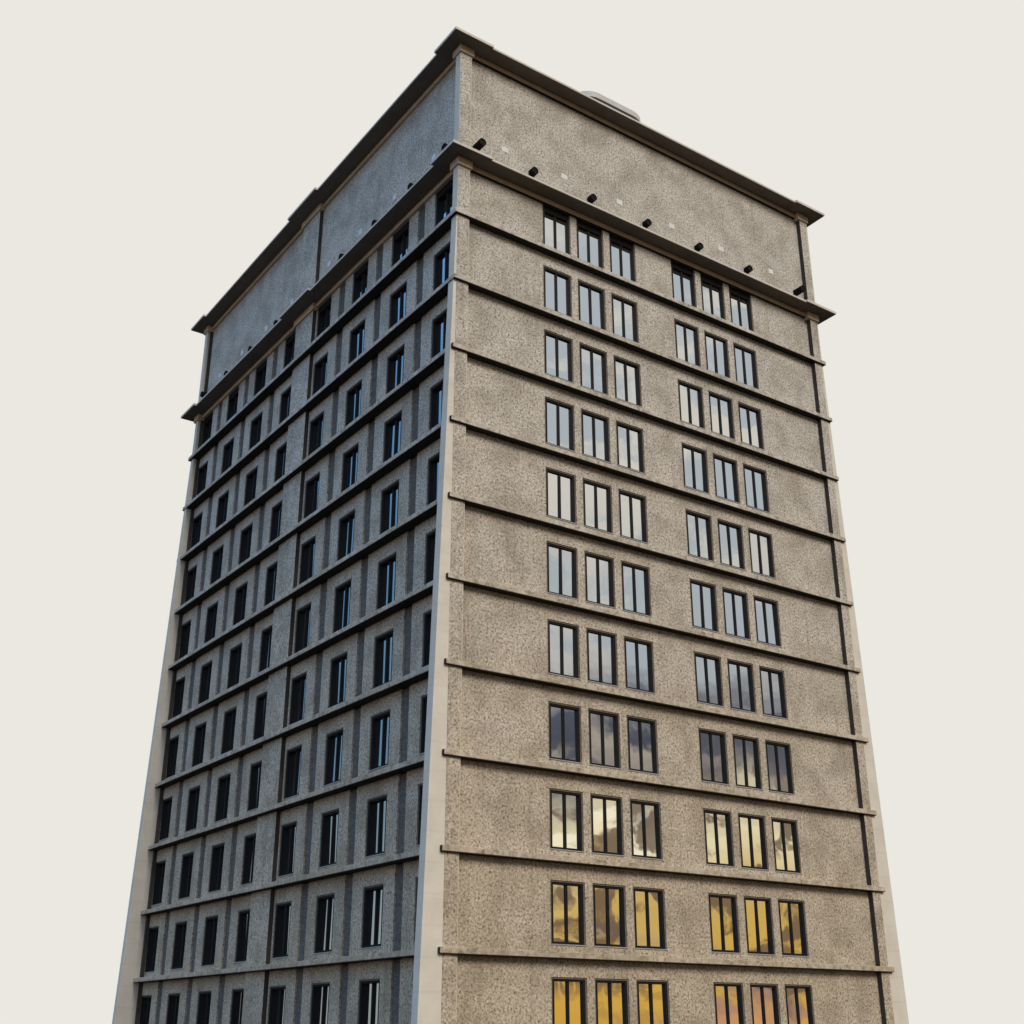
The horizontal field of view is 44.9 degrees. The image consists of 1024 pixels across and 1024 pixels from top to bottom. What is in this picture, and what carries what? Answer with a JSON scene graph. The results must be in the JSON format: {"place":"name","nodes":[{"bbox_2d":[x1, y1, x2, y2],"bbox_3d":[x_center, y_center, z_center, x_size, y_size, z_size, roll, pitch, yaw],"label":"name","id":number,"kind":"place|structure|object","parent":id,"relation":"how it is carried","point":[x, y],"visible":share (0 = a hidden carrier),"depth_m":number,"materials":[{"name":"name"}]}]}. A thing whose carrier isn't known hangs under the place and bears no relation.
{"place":"outdoors","nodes":[
{"label":"outdoors","id":0,"kind":"place"},
{"bbox_2d":[112,26,908,1023],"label":"office tower","id":1,"kind":"structure","parent":0,"point":[512,670],"depth_m":58.97,"materials":[{"name":"concrete"}]},
{"bbox_2d":[234,909,249,962],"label":"window","id":2,"kind":"structure","parent":1,"relation":"in","point":[244,915],"depth_m":60.42,"materials":[{"name":"black metal"}]},
{"bbox_2d":[240,833,255,885],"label":"window","id":3,"kind":"structure","parent":1,"relation":"in","point":[250,840],"depth_m":61.82,"materials":[{"name":"black glass"}]},
{"bbox_2d":[246,760,261,812],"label":"window","id":4,"kind":"structure","parent":1,"relation":"in","point":[255,772],"depth_m":63.22,"materials":[{"name":"black glass"}]},
{"bbox_2d":[252,691,266,741],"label":"window","id":5,"kind":"structure","parent":1,"relation":"in","point":[261,700],"depth_m":64.64,"materials":[{"name":"black metal"}]},
{"bbox_2d":[258,625,272,672],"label":"window","id":6,"kind":"structure","parent":1,"relation":"in","point":[265,650],"depth_m":66.06,"materials":[{"name":"black metal"}]},
{"bbox_2d":[268,985,285,1023],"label":"window","id":7,"kind":"structure","parent":1,"relation":"in","point":[277,993],"depth_m":55.88,"materials":[{"name":"black glass"}]},
{"bbox_2d":[271,901,291,958],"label":"window","id":8,"kind":"structure","parent":1,"relation":"in","point":[281,927],"depth_m":57.10,"materials":[{"name":"black metal"}]},
{"bbox_2d":[277,821,296,877],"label":"window","id":9,"kind":"structure","parent":1,"relation":"in","point":[288,831],"depth_m":58.50,"materials":[{"name":"black glass"}]},
{"bbox_2d":[283,744,301,799],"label":"window","id":10,"kind":"structure","parent":1,"relation":"in","point":[293,758],"depth_m":59.91,"materials":[{"name":"black metal"}]},
{"bbox_2d":[139,178,452,1023],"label":"window","id":11,"kind":"structure","parent":1,"relation":"in","point":[444,198],"depth_m":68.43,"materials":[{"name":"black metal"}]},
{"bbox_2d":[287,671,306,726],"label":"window","id":12,"kind":"structure","parent":1,"relation":"in","point":[298,688],"depth_m":61.32,"materials":[{"name":"black metal"}]},
{"bbox_2d":[294,602,310,653],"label":"window","id":13,"kind":"structure","parent":1,"relation":"in","point":[302,630],"depth_m":62.75,"materials":[{"name":"black metal"}]},
{"bbox_2d":[299,535,315,584],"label":"window","id":14,"kind":"structure","parent":1,"relation":"in","point":[307,548],"depth_m":64.19,"materials":[{"name":"black glass"}]},
{"bbox_2d":[303,472,319,518],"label":"window","id":15,"kind":"structure","parent":1,"relation":"in","point":[312,485],"depth_m":65.61,"materials":[{"name":"black metal"}]},
{"bbox_2d":[308,411,323,455],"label":"window","id":16,"kind":"structure","parent":1,"relation":"in","point":[316,425],"depth_m":67.02,"materials":[{"name":"black metal"}]},
{"bbox_2d":[310,982,329,1023],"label":"window","id":17,"kind":"structure","parent":1,"relation":"in","point":[320,991],"depth_m":52.66,"materials":[{"name":"glass"}]},
{"bbox_2d":[313,893,334,953],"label":"window","id":18,"kind":"structure","parent":1,"relation":"in","point":[325,903],"depth_m":53.89,"materials":[{"name":"black metal"}]},
{"bbox_2d":[318,808,338,868],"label":"window","id":19,"kind":"structure","parent":1,"relation":"in","point":[330,819],"depth_m":55.29,"materials":[{"name":"glass"}]},
{"bbox_2d":[322,728,343,786],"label":"window","id":20,"kind":"structure","parent":1,"relation":"in","point":[334,740],"depth_m":56.70,"materials":[{"name":"black metal"}]},
{"bbox_2d":[327,651,347,708],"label":"window","id":21,"kind":"structure","parent":1,"relation":"in","point":[337,688],"depth_m":58.12,"materials":[{"name":"black metal"}]},
{"bbox_2d":[333,578,351,632],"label":"window","id":22,"kind":"structure","parent":1,"relation":"in","point":[341,603],"depth_m":59.55,"materials":[{"name":"black glass"}]},
{"bbox_2d":[337,509,354,560],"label":"window","id":23,"kind":"structure","parent":1,"relation":"in","point":[345,535],"depth_m":60.98,"materials":[{"name":"glass"}]},
{"bbox_2d":[341,442,358,491],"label":"window","id":24,"kind":"structure","parent":1,"relation":"in","point":[349,467],"depth_m":62.40,"materials":[{"name":"black metal"}]},
{"bbox_2d":[345,379,361,426],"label":"window","id":25,"kind":"structure","parent":1,"relation":"in","point":[353,399],"depth_m":63.83,"materials":[{"name":"glass"}]},
{"bbox_2d":[348,319,364,363],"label":"window","id":26,"kind":"structure","parent":1,"relation":"in","point":[357,335],"depth_m":65.25,"materials":[{"name":"black metal"}]},
{"bbox_2d":[358,978,379,1023],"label":"window","id":27,"kind":"structure","parent":1,"relation":"in","point":[368,1006],"depth_m":49.42,"materials":[{"name":"black metal"}]},
{"bbox_2d":[360,884,383,948],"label":"window","id":28,"kind":"structure","parent":1,"relation":"in","point":[371,937],"depth_m":50.65,"materials":[{"name":"black metal"}]},
{"bbox_2d":[364,794,386,857],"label":"window","id":29,"kind":"structure","parent":1,"relation":"in","point":[377,806],"depth_m":52.07,"materials":[{"name":"glass"}]},
{"bbox_2d":[368,709,389,771],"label":"window","id":30,"kind":"structure","parent":1,"relation":"in","point":[380,723],"depth_m":53.47,"materials":[{"name":"black metal"}]},
{"bbox_2d":[371,628,393,689],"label":"window","id":31,"kind":"structure","parent":1,"relation":"in","point":[383,649],"depth_m":54.89,"materials":[{"name":"black metal"}]},
{"bbox_2d":[376,552,396,609],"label":"window","id":32,"kind":"structure","parent":1,"relation":"in","point":[386,567],"depth_m":56.32,"materials":[{"name":"glass"}]},
{"bbox_2d":[380,480,398,533],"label":"window","id":33,"kind":"structure","parent":1,"relation":"in","point":[390,495],"depth_m":57.75,"materials":[{"name":"black metal"}]},
{"bbox_2d":[383,410,401,462],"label":"window","id":34,"kind":"structure","parent":1,"relation":"in","point":[392,427],"depth_m":59.16,"materials":[{"name":"black metal"}]},
{"bbox_2d":[386,344,404,393],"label":"window","id":35,"kind":"structure","parent":1,"relation":"in","point":[395,362],"depth_m":60.59,"materials":[{"name":"glass"}]},
{"bbox_2d":[389,281,406,328],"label":"window","id":36,"kind":"structure","parent":1,"relation":"in","point":[397,299],"depth_m":62.02,"materials":[{"name":"black metal"}]},
{"bbox_2d":[542,204,570,254],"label":"window","id":37,"kind":"structure","parent":1,"relation":"in","point":[556,224],"depth_m":61.74,"materials":[{"name":"clear glass"}]},
{"bbox_2d":[543,265,571,317],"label":"window","id":38,"kind":"structure","parent":1,"relation":"in","point":[556,284],"depth_m":60.34,"materials":[{"name":"clear glass"}]},
{"bbox_2d":[544,329,573,383],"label":"window","id":39,"kind":"structure","parent":1,"relation":"in","point":[558,349],"depth_m":58.93,"materials":[{"name":"clear glass"}]},
{"bbox_2d":[545,396,575,451],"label":"window","id":40,"kind":"structure","parent":1,"relation":"in","point":[559,416],"depth_m":57.52,"materials":[{"name":"glass"}]},
{"bbox_2d":[545,467,576,523],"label":"window","id":41,"kind":"structure","parent":1,"relation":"in","point":[560,486],"depth_m":56.12,"materials":[{"name":"glass"}]},
{"bbox_2d":[546,541,578,599],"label":"window","id":42,"kind":"structure","parent":1,"relation":"in","point":[562,574],"depth_m":54.72,"materials":[{"name":"glass"}]},
{"bbox_2d":[547,619,580,679],"bbox_3d":[2.114,5.942,53.299,1.730,2.433,0.430,15,-27,-32],"label":"window","id":43,"kind":"structure","parent":1,"relation":"in","point":[562,638],"depth_m":53.31,"materials":[{"name":"glass"}]},
{"bbox_2d":[548,701,582,763],"bbox_3d":[2.114,9.258,51.896,1.730,2.433,0.430,15,-27,-32],"label":"window","id":44,"kind":"structure","parent":1,"relation":"in","point":[564,720],"depth_m":51.89,"materials":[{"name":"glass"}]},
{"bbox_2d":[549,788,584,852],"bbox_3d":[2.114,12.573,50.493,1.730,2.433,0.430,15,-27,-32],"label":"window","id":45,"kind":"structure","parent":1,"relation":"in","point":[565,806],"depth_m":50.49,"materials":[{"name":"clear glass"}]},
{"bbox_2d":[550,880,586,945],"bbox_3d":[2.114,15.888,49.091,1.730,2.433,0.430,15,-27,-32],"label":"window","id":46,"kind":"structure","parent":1,"relation":"in","point":[567,898],"depth_m":49.08,"materials":[{"name":"clear glass"}]},
{"bbox_2d":[551,977,586,1023],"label":"window","id":47,"kind":"structure","parent":1,"relation":"in","point":[569,995],"depth_m":47.84,"materials":[{"name":"yellow glass"}]},
{"bbox_2d":[576,219,603,268],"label":"window","id":48,"kind":"structure","parent":1,"relation":"in","point":[589,237],"depth_m":62.87,"materials":[{"name":"clear glass"}]},
{"bbox_2d":[578,279,605,330],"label":"window","id":49,"kind":"structure","parent":1,"relation":"in","point":[591,299],"depth_m":61.46,"materials":[{"name":"clear glass"}]},
{"bbox_2d":[579,342,608,395],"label":"window","id":50,"kind":"structure","parent":1,"relation":"in","point":[593,361],"depth_m":60.05,"materials":[{"name":"glass"}]},
{"bbox_2d":[581,409,610,463],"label":"window","id":51,"kind":"structure","parent":1,"relation":"in","point":[595,436],"depth_m":58.64,"materials":[{"name":"clear glass"}]},
{"bbox_2d":[582,478,612,533],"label":"window","id":52,"kind":"structure","parent":1,"relation":"in","point":[597,497],"depth_m":57.23,"materials":[{"name":"glass"}]},
{"bbox_2d":[584,551,615,608],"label":"window","id":53,"kind":"structure","parent":1,"relation":"in","point":[599,569],"depth_m":55.82,"materials":[{"name":"glass"}]},
{"bbox_2d":[586,628,618,686],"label":"window","id":54,"kind":"structure","parent":1,"relation":"in","point":[601,645],"depth_m":54.42,"materials":[{"name":"grey glass"}]},
{"bbox_2d":[588,708,621,769],"bbox_3d":[3.847,9.730,53.012,1.730,2.433,0.430,15,-27,-32],"label":"window","id":55,"kind":"structure","parent":1,"relation":"in","point":[604,731],"depth_m":53.02,"materials":[{"name":"glass"}]},
{"bbox_2d":[590,793,624,856],"bbox_3d":[3.847,13.045,51.609,1.730,2.433,0.430,15,-27,-32],"label":"window","id":56,"kind":"structure","parent":1,"relation":"in","point":[606,811],"depth_m":51.60,"materials":[{"name":"clear glass"}]},
{"bbox_2d":[592,883,627,947],"bbox_3d":[3.847,16.360,50.206,1.730,2.433,0.430,15,-27,-32],"label":"window","id":57,"kind":"structure","parent":1,"relation":"in","point":[609,907],"depth_m":50.20,"materials":[{"name":"glass"}]},
{"bbox_2d":[581,91,639,121],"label":"rooftop canopy","id":58,"kind":"object","parent":1,"relation":"on","point":[615,105],"visible":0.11,"depth_m":70.92,"materials":[{"name":"metal"}]},
{"bbox_2d":[595,978,629,1023],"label":"window","id":59,"kind":"structure","parent":1,"relation":"in","point":[611,995],"depth_m":48.95,"materials":[{"name":"yellow glass"}]},
{"bbox_2d":[609,233,635,281],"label":"window","id":60,"kind":"structure","parent":1,"relation":"in","point":[622,252],"depth_m":63.99,"materials":[{"name":"glass"}]},
{"bbox_2d":[611,293,639,343],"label":"window","id":61,"kind":"structure","parent":1,"relation":"in","point":[624,311],"depth_m":62.58,"materials":[{"name":"clear glass"}]},
{"bbox_2d":[613,355,642,407],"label":"window","id":62,"kind":"structure","parent":1,"relation":"in","point":[627,382],"depth_m":61.17,"materials":[{"name":"glass"}]},
{"bbox_2d":[616,420,645,473],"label":"window","id":63,"kind":"structure","parent":1,"relation":"in","point":[629,439],"depth_m":59.76,"materials":[{"name":"clear glass"}]},
{"bbox_2d":[618,489,648,543],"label":"window","id":64,"kind":"structure","parent":1,"relation":"in","point":[632,506],"depth_m":58.36,"materials":[{"name":"clear glass"}]},
{"bbox_2d":[621,561,651,616],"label":"window","id":65,"kind":"structure","parent":1,"relation":"in","point":[636,599],"depth_m":56.95,"materials":[{"name":"glass"}]},
{"bbox_2d":[624,636,655,693],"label":"window","id":66,"kind":"structure","parent":1,"relation":"in","point":[638,653],"depth_m":55.55,"materials":[{"name":"grey glass"}]},
{"bbox_2d":[627,715,659,774],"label":"window","id":67,"kind":"structure","parent":1,"relation":"in","point":[641,732],"depth_m":54.14,"materials":[{"name":"clear glass"}]},
{"bbox_2d":[630,799,662,859],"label":"window","id":68,"kind":"structure","parent":1,"relation":"in","point":[645,818],"depth_m":52.74,"materials":[{"name":"glass"}]},
{"bbox_2d":[633,887,667,949],"bbox_3d":[5.589,16.835,51.327,1.730,2.433,0.430,15,-27,-32],"label":"window","id":69,"kind":"structure","parent":1,"relation":"in","point":[648,903],"depth_m":51.33,"materials":[{"name":"glass"}]},
{"bbox_2d":[636,980,669,1023],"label":"window","id":70,"kind":"structure","parent":1,"relation":"in","point":[652,995],"depth_m":50.09,"materials":[{"name":"yellow glass"}]},
{"bbox_2d":[671,260,696,307],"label":"window","id":71,"kind":"structure","parent":1,"relation":"in","point":[683,278],"depth_m":66.23,"materials":[{"name":"clear glass"}]},
{"bbox_2d":[674,319,701,367],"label":"window","id":72,"kind":"structure","parent":1,"relation":"in","point":[686,335],"depth_m":64.82,"materials":[{"name":"glass"}]},
{"bbox_2d":[678,379,705,429],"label":"window","id":73,"kind":"structure","parent":1,"relation":"in","point":[691,410],"depth_m":63.39,"materials":[{"name":"clear glass"}]},
{"bbox_2d":[681,442,709,494],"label":"window","id":74,"kind":"structure","parent":1,"relation":"in","point":[694,460],"depth_m":62.00,"materials":[{"name":"glass"}]},
{"bbox_2d":[685,509,714,561],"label":"window","id":75,"kind":"structure","parent":1,"relation":"in","point":[698,525],"depth_m":60.59,"materials":[{"name":"glass"}]},
{"bbox_2d":[689,578,719,632],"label":"window","id":76,"kind":"structure","parent":1,"relation":"in","point":[702,594],"depth_m":59.18,"materials":[{"name":"glass"}]},
{"bbox_2d":[694,651,723,706],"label":"window","id":77,"kind":"structure","parent":1,"relation":"in","point":[708,676],"depth_m":57.78,"materials":[{"name":"glass"}]},
{"bbox_2d":[700,273,725,319],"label":"window","id":78,"kind":"structure","parent":1,"relation":"in","point":[712,293],"depth_m":67.33,"materials":[{"name":"glass"}]},
{"bbox_2d":[698,728,729,785],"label":"window","id":79,"kind":"structure","parent":1,"relation":"in","point":[712,744],"depth_m":56.37,"materials":[{"name":"clear glass"}]},
{"bbox_2d":[704,331,730,378],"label":"window","id":80,"kind":"structure","parent":1,"relation":"in","point":[716,347],"depth_m":65.94,"materials":[{"name":"glass"}]},
{"bbox_2d":[703,808,735,867],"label":"window","id":81,"kind":"structure","parent":1,"relation":"in","point":[719,851],"depth_m":54.97,"materials":[{"name":"yellow glass"}]},
{"bbox_2d":[708,391,735,440],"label":"window","id":82,"kind":"structure","parent":1,"relation":"in","point":[720,407],"depth_m":64.52,"materials":[{"name":"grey glass"}]},
{"bbox_2d":[708,893,740,953],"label":"window","id":83,"kind":"structure","parent":1,"relation":"in","point":[723,913],"depth_m":53.55,"materials":[{"name":"yellow glass"}]},
{"bbox_2d":[713,453,740,503],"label":"window","id":84,"kind":"structure","parent":1,"relation":"in","point":[725,469],"depth_m":63.12,"materials":[{"name":"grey glass"}]},
{"bbox_2d":[713,982,744,1023],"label":"window","id":85,"kind":"structure","parent":1,"relation":"in","point":[728,997],"depth_m":52.31,"materials":[{"name":"orange glass"}]},
{"bbox_2d":[717,518,745,570],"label":"window","id":86,"kind":"structure","parent":1,"relation":"in","point":[731,550],"depth_m":61.71,"materials":[{"name":"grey glass"}]},
{"bbox_2d":[722,587,751,640],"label":"window","id":87,"kind":"structure","parent":1,"relation":"in","point":[735,603],"depth_m":60.30,"materials":[{"name":"glass"}]},
{"bbox_2d":[728,285,753,331],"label":"window","id":88,"kind":"structure","parent":1,"relation":"in","point":[740,302],"depth_m":68.46,"materials":[{"name":"glass"}]},
{"bbox_2d":[727,659,756,713],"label":"window","id":89,"kind":"structure","parent":1,"relation":"in","point":[740,674],"depth_m":58.90,"materials":[{"name":"glass"}]},
{"bbox_2d":[733,343,758,389],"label":"window","id":90,"kind":"structure","parent":1,"relation":"in","point":[744,358],"depth_m":67.06,"materials":[{"name":"glass"}]},
{"bbox_2d":[732,734,762,789],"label":"window","id":91,"kind":"structure","parent":1,"relation":"in","point":[747,766],"depth_m":57.50,"materials":[{"name":"clear glass"}]},
{"bbox_2d":[738,402,764,450],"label":"window","id":92,"kind":"structure","parent":1,"relation":"in","point":[750,421],"depth_m":65.65,"materials":[{"name":"glass"}]},
{"bbox_2d":[738,813,769,870],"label":"window","id":93,"kind":"structure","parent":1,"relation":"in","point":[752,832],"depth_m":56.08,"materials":[{"name":"clear glass"}]},
{"bbox_2d":[743,463,769,512],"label":"window","id":94,"kind":"structure","parent":1,"relation":"in","point":[755,479],"depth_m":64.24,"materials":[{"name":"glass"}]},
{"bbox_2d":[743,896,775,955],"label":"window","id":95,"kind":"structure","parent":1,"relation":"in","point":[758,910],"depth_m":54.68,"materials":[{"name":"yellow glass"}]},
{"bbox_2d":[748,528,775,578],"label":"window","id":96,"kind":"structure","parent":1,"relation":"in","point":[760,543],"depth_m":62.84,"materials":[{"name":"glass"}]},
{"bbox_2d":[750,983,780,1023],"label":"window","id":97,"kind":"structure","parent":1,"relation":"in","point":[764,997],"depth_m":53.44,"materials":[{"name":"orange glass"}]},
{"bbox_2d":[753,595,781,647],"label":"window","id":98,"kind":"structure","parent":1,"relation":"in","point":[766,610],"depth_m":61.43,"materials":[{"name":"grey glass"}]},
{"bbox_2d":[759,666,788,719],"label":"window","id":99,"kind":"structure","parent":1,"relation":"in","point":[772,684],"depth_m":60.02,"materials":[{"name":"glass"}]},
{"bbox_2d":[765,740,794,794],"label":"window","id":100,"kind":"structure","parent":1,"relation":"in","point":[778,754],"depth_m":58.62,"materials":[{"name":"clear glass"}]},
{"bbox_2d":[771,817,801,873],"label":"window","id":101,"kind":"structure","parent":1,"relation":"in","point":[784,831],"depth_m":57.20,"materials":[{"name":"glass"}]},
{"bbox_2d":[778,899,809,956],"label":"window","id":102,"kind":"structure","parent":1,"relation":"in","point":[792,922],"depth_m":55.80,"materials":[{"name":"glass"}]},
{"bbox_2d":[784,984,814,1023],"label":"window","id":103,"kind":"structure","parent":1,"relation":"in","point":[799,1003],"depth_m":54.56,"materials":[{"name":"glass"}]},
{"bbox_2d":[0,0,1023,1023],"label":"sky","id":104,"kind":"structure","parent":0,"point":[151,151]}
]}

